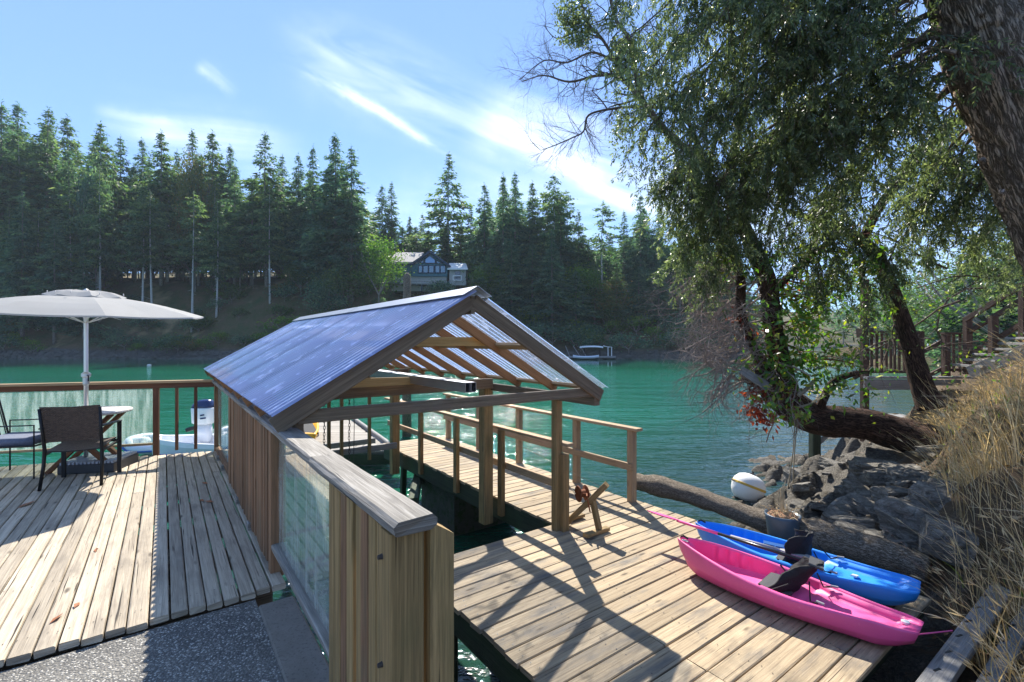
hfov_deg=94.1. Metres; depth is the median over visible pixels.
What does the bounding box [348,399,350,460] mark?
chain
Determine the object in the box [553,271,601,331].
fir tree
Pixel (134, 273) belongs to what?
fir tree
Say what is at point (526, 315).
shrub
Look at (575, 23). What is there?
bare branch tree
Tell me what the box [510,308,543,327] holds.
shrub
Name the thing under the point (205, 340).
shrub
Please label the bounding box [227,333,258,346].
shrub
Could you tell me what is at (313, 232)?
fir tree
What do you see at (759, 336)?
fir tree
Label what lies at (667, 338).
shrub
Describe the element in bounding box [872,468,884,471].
rock
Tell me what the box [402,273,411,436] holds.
mooring pile
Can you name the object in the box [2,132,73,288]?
fir tree
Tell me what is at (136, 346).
shrub
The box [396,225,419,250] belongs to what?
fir tree
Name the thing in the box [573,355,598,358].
rowing boat
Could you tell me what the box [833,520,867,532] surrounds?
rock
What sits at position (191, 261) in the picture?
broadleaf tree
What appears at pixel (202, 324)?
shrub
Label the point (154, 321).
shrub
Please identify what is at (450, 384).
hoist rail
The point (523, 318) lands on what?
shrub
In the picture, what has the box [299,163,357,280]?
fir tree
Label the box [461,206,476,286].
fir tree
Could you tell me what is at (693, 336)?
shrub
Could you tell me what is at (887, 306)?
broadleaf tree
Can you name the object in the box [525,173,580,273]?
fir tree
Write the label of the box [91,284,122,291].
shrub
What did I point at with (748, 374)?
nailed board
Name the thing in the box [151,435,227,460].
skiff
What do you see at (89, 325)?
shrub
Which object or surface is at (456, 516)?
concrete pier
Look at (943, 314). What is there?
broadleaf tree
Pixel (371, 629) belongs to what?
deck railing
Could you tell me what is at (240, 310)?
shrub
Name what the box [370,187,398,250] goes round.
fir tree
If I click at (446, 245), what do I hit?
fir tree
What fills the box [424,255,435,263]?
window
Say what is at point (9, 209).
fir tree
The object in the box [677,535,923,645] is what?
kayak
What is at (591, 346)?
canoe
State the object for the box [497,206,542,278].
fir tree
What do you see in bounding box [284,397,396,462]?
boat lift cradle
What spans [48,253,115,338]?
fir tree
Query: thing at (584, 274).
broadleaf tree
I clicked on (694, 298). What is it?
fir tree
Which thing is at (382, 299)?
shrub
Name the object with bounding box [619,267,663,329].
fir tree
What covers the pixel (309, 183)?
fir tree
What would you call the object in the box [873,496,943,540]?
rock
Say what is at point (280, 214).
fir tree
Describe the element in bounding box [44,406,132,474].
round table
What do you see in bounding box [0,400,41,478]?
metal chair
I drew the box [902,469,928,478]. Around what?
rock
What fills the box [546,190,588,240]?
fir tree
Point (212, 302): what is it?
shrub
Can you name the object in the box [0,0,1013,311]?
sky
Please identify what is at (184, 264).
broadleaf tree
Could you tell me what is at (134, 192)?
fir tree
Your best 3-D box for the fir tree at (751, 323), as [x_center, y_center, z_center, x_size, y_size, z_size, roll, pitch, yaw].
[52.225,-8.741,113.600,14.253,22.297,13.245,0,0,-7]
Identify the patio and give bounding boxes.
[0,600,283,681]
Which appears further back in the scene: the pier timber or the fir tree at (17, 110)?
the fir tree at (17, 110)
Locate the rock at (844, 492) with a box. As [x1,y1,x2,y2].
[833,484,850,495]
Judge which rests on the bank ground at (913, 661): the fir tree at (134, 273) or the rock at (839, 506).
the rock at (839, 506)
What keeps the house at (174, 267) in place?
on the hillside
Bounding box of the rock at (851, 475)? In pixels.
[846,469,872,487]
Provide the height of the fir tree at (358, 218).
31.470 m
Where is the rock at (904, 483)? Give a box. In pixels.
[885,480,911,487]
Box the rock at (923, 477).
[920,473,941,481]
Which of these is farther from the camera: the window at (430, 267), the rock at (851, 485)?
the window at (430, 267)
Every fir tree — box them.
[0,98,49,292]
[0,106,88,291]
[0,133,56,289]
[0,139,56,288]
[0,191,63,339]
[0,203,27,335]
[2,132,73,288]
[3,101,39,178]
[12,209,68,329]
[16,217,78,343]
[28,146,114,289]
[31,113,91,223]
[34,126,59,158]
[46,166,131,321]
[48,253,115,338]
[49,120,139,288]
[49,192,81,286]
[55,204,119,281]
[69,146,88,278]
[78,167,127,289]
[79,136,118,180]
[83,146,108,178]
[104,129,199,285]
[107,175,154,281]
[108,133,138,281]
[109,184,175,301]
[113,191,181,321]
[115,137,154,278]
[121,165,138,279]
[128,167,190,281]
[138,168,158,278]
[145,128,220,281]
[161,164,222,285]
[164,190,218,331]
[167,150,187,279]
[169,128,236,281]
[178,180,230,285]
[192,196,245,317]
[201,164,258,285]
[206,175,279,285]
[214,144,249,282]
[219,131,315,286]
[219,212,254,293]
[243,176,259,278]
[243,182,298,303]
[256,154,294,249]
[259,202,291,279]
[266,152,311,279]
[272,190,318,286]
[286,171,317,224]
[287,143,331,291]
[288,180,344,269]
[291,132,377,301]
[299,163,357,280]
[313,186,378,291]
[318,145,380,303]
[332,170,377,234]
[353,193,380,234]
[368,226,385,256]
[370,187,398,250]
[378,225,409,280]
[380,183,401,247]
[382,235,394,283]
[389,227,429,271]
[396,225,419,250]
[403,217,415,244]
[410,151,482,262]
[417,213,425,247]
[418,230,439,254]
[434,227,461,262]
[439,225,469,263]
[461,182,510,285]
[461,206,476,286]
[466,213,497,284]
[469,248,513,324]
[471,219,521,287]
[480,209,493,246]
[482,172,530,306]
[484,242,542,319]
[491,191,528,241]
[492,201,505,231]
[494,186,511,222]
[495,172,538,283]
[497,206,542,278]
[504,244,561,314]
[509,199,549,298]
[517,180,549,271]
[517,228,590,336]
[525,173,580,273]
[538,195,568,278]
[541,201,579,307]
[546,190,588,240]
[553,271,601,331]
[560,212,604,298]
[563,238,584,290]
[574,245,606,297]
[579,201,626,292]
[579,269,615,323]
[593,244,615,289]
[593,267,648,320]
[605,239,616,253]
[609,210,669,282]
[610,209,635,290]
[613,240,639,291]
[614,192,664,304]
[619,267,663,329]
[641,208,683,295]
[642,258,680,327]
[657,213,710,318]
[681,236,720,320]
[681,255,715,312]
[683,294,734,329]
[700,273,759,321]
[701,247,752,335]
[707,296,736,343]
[722,241,759,304]
[727,289,763,348]
[730,271,759,345]
[743,260,761,322]
[822,299,857,344]
[869,272,934,354]
[917,232,1017,364]
[929,225,1023,373]
[955,253,1020,357]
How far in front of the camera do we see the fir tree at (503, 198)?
124.42 m
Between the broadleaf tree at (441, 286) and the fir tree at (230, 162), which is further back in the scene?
the fir tree at (230, 162)
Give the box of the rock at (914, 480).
[903,477,919,484]
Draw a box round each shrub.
[0,332,29,347]
[4,334,27,343]
[17,338,46,351]
[72,321,98,329]
[78,272,121,288]
[89,328,125,337]
[89,336,100,344]
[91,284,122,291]
[100,332,144,349]
[101,280,118,288]
[105,267,132,276]
[122,319,167,330]
[123,294,144,300]
[124,338,151,344]
[126,341,144,351]
[133,332,211,352]
[142,320,158,324]
[153,332,201,352]
[168,266,191,281]
[171,336,209,350]
[172,317,216,333]
[179,311,217,331]
[186,308,209,315]
[192,314,215,325]
[194,338,216,349]
[200,276,222,284]
[200,278,228,292]
[202,332,230,345]
[203,296,229,310]
[213,291,225,299]
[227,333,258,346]
[231,307,249,316]
[245,330,270,342]
[255,311,302,330]
[266,301,296,316]
[273,268,296,281]
[308,303,362,314]
[356,273,380,296]
[368,296,387,302]
[452,314,494,333]
[455,314,484,334]
[458,314,485,333]
[482,329,504,350]
[483,323,549,351]
[494,300,523,317]
[506,314,541,324]
[509,313,551,327]
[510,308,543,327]
[518,314,549,329]
[524,321,586,348]
[562,330,601,351]
[568,322,609,348]
[602,330,660,353]
[612,311,655,334]
[630,311,667,326]
[643,323,665,343]
[651,313,686,331]
[655,326,708,352]
[669,313,699,325]
[670,337,710,349]
[672,326,710,350]
[681,298,710,309]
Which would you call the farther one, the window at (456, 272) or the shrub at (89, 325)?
the window at (456, 272)
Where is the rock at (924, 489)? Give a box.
[907,480,948,512]
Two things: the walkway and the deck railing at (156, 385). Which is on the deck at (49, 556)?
the deck railing at (156, 385)
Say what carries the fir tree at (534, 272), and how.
on the hillside
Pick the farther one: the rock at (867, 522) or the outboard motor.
the outboard motor
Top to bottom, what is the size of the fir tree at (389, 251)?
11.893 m
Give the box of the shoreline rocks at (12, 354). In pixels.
[0,348,734,358]
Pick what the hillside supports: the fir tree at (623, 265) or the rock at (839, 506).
the fir tree at (623, 265)
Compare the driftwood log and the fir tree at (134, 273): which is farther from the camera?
the fir tree at (134, 273)
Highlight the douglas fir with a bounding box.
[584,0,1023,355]
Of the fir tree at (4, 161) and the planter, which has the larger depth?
the fir tree at (4, 161)
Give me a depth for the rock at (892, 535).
4.67 m
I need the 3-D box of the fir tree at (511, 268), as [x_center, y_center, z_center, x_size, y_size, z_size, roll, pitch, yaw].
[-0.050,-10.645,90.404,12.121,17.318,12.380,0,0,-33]
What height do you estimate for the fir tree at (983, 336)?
14.387 m
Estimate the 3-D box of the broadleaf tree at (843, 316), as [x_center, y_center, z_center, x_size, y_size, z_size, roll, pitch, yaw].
[48.445,-2.959,58.616,20.789,13.528,21.162,0,0,-37]
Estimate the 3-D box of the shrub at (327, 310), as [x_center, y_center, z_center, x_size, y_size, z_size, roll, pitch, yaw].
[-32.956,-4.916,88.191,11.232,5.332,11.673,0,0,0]
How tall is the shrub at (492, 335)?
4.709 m
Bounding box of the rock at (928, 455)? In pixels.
[917,453,935,459]
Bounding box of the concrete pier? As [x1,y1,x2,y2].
[421,478,504,536]
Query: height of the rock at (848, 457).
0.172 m
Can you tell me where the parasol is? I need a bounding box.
[0,289,203,474]
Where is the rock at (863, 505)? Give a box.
[850,496,876,515]
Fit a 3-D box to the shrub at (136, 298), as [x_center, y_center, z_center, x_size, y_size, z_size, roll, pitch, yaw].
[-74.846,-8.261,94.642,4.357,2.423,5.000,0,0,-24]
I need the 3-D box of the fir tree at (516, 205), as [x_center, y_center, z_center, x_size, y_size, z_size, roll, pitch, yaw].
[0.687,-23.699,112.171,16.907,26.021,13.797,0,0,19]
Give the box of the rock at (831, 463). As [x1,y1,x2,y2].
[827,461,838,465]
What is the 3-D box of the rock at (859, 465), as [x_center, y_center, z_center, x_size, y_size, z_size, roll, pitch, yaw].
[5.624,1.934,7.083,1.080,0.310,0.434,0,0,18]
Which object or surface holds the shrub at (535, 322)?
on the hillside
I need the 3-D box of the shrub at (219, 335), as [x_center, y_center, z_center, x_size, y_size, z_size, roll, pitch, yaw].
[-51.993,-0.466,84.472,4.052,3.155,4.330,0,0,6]
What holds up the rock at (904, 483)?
on the bank ground at (913, 661)
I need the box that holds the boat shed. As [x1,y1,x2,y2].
[203,286,607,531]
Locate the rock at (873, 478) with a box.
[862,470,902,485]
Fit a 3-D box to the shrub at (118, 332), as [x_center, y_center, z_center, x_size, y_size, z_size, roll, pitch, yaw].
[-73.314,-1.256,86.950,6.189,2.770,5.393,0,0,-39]
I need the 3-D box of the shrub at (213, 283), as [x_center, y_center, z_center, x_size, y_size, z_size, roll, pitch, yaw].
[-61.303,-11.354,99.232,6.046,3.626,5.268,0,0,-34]
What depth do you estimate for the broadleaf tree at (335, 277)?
89.38 m
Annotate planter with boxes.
[761,480,801,539]
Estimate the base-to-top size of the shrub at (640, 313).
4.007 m
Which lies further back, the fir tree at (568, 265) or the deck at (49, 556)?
the fir tree at (568, 265)
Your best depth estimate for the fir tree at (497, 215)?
112.27 m
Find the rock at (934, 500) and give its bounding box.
[927,478,964,507]
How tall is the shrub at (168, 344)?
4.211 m
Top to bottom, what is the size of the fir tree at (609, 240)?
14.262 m
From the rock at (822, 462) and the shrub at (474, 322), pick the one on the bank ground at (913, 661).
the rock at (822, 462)
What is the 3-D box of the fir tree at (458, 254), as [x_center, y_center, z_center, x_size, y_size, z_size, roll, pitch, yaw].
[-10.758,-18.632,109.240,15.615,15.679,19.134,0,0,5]
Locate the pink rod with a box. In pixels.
[919,630,952,634]
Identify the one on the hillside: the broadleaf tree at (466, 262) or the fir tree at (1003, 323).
the broadleaf tree at (466, 262)
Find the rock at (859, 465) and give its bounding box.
[849,456,906,476]
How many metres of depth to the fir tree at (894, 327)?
61.94 m
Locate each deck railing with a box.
[0,379,213,458]
[212,380,437,681]
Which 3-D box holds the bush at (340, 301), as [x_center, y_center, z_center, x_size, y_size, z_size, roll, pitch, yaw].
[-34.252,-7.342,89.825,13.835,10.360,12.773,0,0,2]
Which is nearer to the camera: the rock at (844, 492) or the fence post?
the fence post
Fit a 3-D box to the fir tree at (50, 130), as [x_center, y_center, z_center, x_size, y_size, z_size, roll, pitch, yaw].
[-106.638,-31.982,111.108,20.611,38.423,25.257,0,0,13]
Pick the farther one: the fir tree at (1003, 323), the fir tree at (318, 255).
the fir tree at (318, 255)
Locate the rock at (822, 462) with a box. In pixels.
[818,457,833,467]
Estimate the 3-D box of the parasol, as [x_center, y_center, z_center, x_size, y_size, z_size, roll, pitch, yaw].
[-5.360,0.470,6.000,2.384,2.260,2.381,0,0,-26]
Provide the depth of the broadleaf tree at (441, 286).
90.95 m
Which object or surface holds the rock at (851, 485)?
on the bank ground at (913, 661)
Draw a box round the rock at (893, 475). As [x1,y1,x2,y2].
[885,470,908,487]
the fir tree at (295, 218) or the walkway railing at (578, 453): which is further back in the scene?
the fir tree at (295, 218)
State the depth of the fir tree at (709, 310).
95.86 m
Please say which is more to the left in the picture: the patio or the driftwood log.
the patio
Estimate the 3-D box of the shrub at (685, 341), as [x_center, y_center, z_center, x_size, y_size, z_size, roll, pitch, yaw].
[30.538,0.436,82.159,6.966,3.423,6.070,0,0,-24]
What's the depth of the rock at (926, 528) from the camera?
4.04 m
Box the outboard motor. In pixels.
[185,399,213,443]
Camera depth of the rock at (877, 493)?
5.61 m
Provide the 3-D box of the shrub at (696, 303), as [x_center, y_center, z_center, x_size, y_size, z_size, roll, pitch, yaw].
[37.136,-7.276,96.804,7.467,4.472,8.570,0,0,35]
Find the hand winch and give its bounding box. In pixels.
[569,481,609,537]
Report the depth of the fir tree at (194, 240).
90.09 m
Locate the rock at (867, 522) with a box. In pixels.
[828,515,879,530]
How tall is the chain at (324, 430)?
1.376 m
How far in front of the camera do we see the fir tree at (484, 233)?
97.23 m
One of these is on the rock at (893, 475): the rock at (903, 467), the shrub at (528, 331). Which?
the rock at (903, 467)
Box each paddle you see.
[647,510,801,560]
[730,535,822,560]
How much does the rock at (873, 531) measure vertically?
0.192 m
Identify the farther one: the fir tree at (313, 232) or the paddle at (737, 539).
the fir tree at (313, 232)
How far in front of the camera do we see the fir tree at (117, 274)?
98.44 m
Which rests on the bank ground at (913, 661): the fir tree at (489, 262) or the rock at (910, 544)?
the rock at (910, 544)
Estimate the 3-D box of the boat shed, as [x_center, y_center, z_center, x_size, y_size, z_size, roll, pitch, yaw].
[-2.023,0.965,6.155,2.964,2.790,6.008,0,0,-36]
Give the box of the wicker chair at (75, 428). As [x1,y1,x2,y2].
[37,405,121,490]
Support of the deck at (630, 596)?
on the bank ground at (913, 661)
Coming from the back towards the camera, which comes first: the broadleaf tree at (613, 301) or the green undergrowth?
the broadleaf tree at (613, 301)
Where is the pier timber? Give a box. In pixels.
[408,474,421,503]
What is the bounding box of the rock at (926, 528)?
[918,514,978,569]
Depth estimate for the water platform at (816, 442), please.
10.91 m
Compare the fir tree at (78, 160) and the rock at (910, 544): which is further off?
the fir tree at (78, 160)
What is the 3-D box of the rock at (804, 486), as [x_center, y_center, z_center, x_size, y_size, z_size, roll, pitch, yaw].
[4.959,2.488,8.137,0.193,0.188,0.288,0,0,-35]
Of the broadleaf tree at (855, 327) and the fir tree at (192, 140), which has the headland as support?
the broadleaf tree at (855, 327)
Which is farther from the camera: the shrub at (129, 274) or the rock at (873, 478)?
the shrub at (129, 274)
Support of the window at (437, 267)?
in the house at (432, 266)
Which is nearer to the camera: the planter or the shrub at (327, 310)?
the planter
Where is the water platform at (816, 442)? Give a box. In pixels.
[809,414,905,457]
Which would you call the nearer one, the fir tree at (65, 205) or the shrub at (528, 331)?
the shrub at (528, 331)
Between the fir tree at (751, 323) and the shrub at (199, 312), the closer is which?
the shrub at (199, 312)
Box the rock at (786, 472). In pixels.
[780,466,803,484]
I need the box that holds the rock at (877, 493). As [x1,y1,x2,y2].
[869,486,907,500]
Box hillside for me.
[0,272,1015,358]
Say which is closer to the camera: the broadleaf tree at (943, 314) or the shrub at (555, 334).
the broadleaf tree at (943, 314)
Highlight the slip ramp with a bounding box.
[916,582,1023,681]
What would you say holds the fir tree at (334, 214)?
on the hillside
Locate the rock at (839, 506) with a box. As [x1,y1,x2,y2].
[820,492,864,521]
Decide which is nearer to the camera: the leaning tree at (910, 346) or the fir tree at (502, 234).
the leaning tree at (910, 346)
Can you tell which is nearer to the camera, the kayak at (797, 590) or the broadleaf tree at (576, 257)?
the kayak at (797, 590)
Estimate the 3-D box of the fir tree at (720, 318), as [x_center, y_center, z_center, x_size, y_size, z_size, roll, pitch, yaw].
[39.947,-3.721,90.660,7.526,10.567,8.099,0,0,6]
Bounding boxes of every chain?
[323,405,325,445]
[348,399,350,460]
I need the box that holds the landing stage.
[562,345,615,357]
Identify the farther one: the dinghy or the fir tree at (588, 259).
the fir tree at (588, 259)
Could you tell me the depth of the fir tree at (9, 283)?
86.94 m
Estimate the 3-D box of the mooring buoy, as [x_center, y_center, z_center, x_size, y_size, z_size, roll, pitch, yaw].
[4.524,2.799,9.129,0.604,0.591,0.609,0,0,0]
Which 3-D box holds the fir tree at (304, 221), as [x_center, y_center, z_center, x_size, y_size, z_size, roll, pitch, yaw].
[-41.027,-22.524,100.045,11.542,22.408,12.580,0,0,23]
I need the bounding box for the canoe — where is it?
[580,346,602,347]
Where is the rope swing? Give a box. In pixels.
[786,378,824,486]
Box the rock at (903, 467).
[886,464,921,471]
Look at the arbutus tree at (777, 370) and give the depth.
7.77 m
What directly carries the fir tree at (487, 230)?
on the hillside
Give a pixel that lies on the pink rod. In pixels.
(935, 632)
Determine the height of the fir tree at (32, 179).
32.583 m
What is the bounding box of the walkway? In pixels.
[382,436,626,532]
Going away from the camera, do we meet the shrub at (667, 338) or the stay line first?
the stay line
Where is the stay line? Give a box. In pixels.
[478,424,611,492]
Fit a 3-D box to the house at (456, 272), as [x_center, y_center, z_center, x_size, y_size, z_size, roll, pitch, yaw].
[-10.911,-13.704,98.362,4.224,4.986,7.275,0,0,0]
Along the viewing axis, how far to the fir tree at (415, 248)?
111.16 m
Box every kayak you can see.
[304,423,318,438]
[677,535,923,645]
[695,519,920,605]
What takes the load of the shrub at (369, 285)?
on the hillside
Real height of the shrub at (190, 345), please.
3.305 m
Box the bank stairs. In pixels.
[952,282,1023,378]
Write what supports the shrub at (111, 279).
on the hillside
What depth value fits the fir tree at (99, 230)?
90.14 m
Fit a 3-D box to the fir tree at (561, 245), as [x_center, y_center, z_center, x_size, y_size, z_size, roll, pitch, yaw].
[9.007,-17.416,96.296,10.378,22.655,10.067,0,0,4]
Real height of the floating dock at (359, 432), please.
0.350 m
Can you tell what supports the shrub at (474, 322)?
on the hillside
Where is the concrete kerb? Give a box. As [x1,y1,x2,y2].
[258,596,328,681]
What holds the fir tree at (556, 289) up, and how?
on the hillside
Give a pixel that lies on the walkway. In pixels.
(527, 504)
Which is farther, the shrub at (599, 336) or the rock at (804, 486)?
the shrub at (599, 336)
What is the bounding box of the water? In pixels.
[0,348,939,681]
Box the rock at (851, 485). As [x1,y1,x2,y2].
[840,478,869,492]
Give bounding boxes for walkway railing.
[384,397,573,531]
[443,393,642,502]
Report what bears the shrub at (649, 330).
on the hillside
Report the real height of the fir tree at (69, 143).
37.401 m
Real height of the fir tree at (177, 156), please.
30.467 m
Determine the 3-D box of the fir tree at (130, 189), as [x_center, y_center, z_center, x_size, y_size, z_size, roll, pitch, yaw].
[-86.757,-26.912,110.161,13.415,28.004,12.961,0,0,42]
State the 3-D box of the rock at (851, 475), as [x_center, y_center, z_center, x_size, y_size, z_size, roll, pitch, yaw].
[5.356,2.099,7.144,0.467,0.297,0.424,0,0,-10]
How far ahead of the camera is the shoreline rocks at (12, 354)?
81.25 m
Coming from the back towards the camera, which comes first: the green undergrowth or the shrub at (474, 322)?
the shrub at (474, 322)
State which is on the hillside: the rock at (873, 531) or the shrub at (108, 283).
the shrub at (108, 283)
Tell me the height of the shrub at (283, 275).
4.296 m
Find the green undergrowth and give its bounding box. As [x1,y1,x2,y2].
[929,381,1023,653]
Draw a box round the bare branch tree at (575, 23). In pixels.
[476,0,695,177]
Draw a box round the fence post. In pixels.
[424,523,453,681]
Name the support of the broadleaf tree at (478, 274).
on the hillside
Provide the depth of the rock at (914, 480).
6.07 m
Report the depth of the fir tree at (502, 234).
95.41 m
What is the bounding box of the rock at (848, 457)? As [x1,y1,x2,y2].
[844,454,860,465]
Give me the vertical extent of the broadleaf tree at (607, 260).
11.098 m
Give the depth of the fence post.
1.60 m
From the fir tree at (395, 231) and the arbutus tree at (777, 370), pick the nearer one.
the arbutus tree at (777, 370)
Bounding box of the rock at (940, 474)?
[938,472,962,480]
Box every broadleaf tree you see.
[64,156,124,288]
[124,265,164,277]
[139,270,182,277]
[148,230,225,283]
[157,252,200,279]
[161,146,223,291]
[173,237,209,278]
[221,242,277,288]
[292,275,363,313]
[310,259,377,307]
[340,229,420,302]
[418,278,462,295]
[448,250,496,280]
[462,261,511,307]
[545,246,599,279]
[550,260,615,315]
[572,251,620,285]
[587,277,645,326]
[594,248,618,291]
[753,260,953,359]
[822,257,954,355]
[831,273,974,339]
[839,249,1015,347]
[839,267,985,341]
[842,241,1017,347]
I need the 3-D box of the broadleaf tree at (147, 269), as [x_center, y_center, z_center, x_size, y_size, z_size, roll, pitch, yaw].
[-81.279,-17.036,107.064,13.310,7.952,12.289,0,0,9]
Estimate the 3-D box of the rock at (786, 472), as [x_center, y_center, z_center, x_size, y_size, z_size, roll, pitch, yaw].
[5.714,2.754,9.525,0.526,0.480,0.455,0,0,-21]
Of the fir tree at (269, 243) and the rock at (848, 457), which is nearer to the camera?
the rock at (848, 457)
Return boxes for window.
[418,265,422,272]
[423,265,427,272]
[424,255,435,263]
[428,265,433,272]
[435,265,439,272]
[440,265,445,272]
[455,271,459,279]
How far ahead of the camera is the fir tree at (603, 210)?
95.12 m
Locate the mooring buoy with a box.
[731,471,765,501]
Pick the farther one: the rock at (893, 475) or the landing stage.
the landing stage
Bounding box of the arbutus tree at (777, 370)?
[626,77,951,460]
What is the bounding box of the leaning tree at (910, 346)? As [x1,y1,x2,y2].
[753,80,1023,423]
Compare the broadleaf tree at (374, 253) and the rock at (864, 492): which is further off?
the broadleaf tree at (374, 253)
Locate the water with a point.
(636, 396)
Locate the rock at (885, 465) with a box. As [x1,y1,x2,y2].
[878,461,900,469]
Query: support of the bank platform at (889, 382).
on the bank ground at (913, 661)
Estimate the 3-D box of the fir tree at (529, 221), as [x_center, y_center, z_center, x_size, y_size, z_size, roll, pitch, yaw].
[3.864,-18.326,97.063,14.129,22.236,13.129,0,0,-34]
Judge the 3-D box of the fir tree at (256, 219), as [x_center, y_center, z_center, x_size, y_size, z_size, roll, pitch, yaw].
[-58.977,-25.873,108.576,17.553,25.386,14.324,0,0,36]
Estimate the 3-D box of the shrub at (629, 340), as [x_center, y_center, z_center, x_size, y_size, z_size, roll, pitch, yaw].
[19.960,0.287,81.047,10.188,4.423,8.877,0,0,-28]
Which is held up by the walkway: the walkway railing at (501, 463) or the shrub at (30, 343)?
the walkway railing at (501, 463)
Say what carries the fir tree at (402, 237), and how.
on the hillside
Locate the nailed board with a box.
[739,366,770,390]
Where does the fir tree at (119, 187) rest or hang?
on the hillside
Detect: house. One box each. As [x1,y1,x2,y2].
[116,256,191,270]
[388,251,450,293]
[447,263,468,288]
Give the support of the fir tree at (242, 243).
on the hillside
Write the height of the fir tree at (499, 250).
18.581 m
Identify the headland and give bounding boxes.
[828,346,984,370]
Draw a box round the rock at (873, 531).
[863,527,881,536]
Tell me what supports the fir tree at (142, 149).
on the hillside
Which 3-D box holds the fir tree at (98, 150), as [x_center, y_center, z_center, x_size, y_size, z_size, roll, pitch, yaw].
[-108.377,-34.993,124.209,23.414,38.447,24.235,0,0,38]
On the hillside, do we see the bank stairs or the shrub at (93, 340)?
the shrub at (93, 340)
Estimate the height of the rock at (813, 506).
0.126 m
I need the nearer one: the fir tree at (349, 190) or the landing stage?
the landing stage
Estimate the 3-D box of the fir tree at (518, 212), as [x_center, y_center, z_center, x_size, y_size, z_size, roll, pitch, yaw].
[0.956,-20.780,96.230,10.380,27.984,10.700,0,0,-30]
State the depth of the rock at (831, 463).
8.67 m
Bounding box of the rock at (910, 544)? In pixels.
[887,539,917,549]
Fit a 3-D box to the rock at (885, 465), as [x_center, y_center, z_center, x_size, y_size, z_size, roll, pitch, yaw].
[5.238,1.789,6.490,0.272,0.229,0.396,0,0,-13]
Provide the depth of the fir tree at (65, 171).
95.25 m
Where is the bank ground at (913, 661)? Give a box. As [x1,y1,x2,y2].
[726,358,1023,681]
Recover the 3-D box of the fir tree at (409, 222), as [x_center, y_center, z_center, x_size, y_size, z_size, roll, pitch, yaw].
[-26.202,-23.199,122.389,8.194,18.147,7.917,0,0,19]
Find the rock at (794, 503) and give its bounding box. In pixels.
[789,499,802,508]
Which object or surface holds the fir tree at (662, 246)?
on the hillside
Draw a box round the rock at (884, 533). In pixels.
[881,530,888,537]
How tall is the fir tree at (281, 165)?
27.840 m
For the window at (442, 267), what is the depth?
95.27 m
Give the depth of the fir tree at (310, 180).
107.33 m
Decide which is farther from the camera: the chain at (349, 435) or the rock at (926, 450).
the chain at (349, 435)
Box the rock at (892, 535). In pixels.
[882,530,901,538]
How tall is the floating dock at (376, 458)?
0.290 m
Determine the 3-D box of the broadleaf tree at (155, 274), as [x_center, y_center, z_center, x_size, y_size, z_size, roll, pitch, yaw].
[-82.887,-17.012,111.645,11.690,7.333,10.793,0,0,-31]
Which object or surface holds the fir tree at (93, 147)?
on the hillside
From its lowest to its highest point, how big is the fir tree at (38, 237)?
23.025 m
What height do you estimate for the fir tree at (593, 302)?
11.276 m
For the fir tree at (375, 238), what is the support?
on the hillside
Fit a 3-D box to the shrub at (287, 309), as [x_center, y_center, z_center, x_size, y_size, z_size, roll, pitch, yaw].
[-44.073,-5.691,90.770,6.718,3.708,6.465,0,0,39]
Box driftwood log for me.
[637,473,932,584]
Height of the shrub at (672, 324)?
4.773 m
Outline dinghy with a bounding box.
[122,425,227,453]
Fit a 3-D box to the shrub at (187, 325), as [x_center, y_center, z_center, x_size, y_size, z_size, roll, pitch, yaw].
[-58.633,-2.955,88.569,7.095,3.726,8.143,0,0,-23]
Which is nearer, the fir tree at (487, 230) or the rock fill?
the rock fill
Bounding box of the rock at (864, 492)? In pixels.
[856,488,870,497]
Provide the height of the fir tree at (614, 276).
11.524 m
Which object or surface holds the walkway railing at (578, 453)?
on the walkway
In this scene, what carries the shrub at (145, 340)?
on the hillside
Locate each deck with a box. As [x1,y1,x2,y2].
[0,451,285,671]
[454,500,930,681]
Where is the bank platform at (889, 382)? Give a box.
[853,279,978,441]
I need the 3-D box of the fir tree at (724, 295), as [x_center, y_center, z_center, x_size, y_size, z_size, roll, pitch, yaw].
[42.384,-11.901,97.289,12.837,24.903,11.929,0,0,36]
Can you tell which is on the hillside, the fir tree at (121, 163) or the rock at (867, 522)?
the fir tree at (121, 163)
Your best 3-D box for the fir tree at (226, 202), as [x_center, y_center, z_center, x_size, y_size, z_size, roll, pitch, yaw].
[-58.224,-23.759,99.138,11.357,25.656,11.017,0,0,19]
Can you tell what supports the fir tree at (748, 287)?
on the hillside
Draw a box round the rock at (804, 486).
[792,482,813,491]
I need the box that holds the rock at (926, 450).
[914,445,944,452]
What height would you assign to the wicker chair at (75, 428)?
0.901 m
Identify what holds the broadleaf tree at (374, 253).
on the hillside
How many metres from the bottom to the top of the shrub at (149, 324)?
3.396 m
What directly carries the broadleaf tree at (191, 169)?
on the hillside
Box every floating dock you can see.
[298,419,389,461]
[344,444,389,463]
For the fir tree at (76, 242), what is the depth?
95.70 m
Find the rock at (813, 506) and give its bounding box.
[809,503,827,510]
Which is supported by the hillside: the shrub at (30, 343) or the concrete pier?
the shrub at (30, 343)
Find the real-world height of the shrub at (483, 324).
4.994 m
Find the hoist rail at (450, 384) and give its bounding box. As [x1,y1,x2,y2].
[370,370,475,392]
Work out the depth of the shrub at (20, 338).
86.73 m

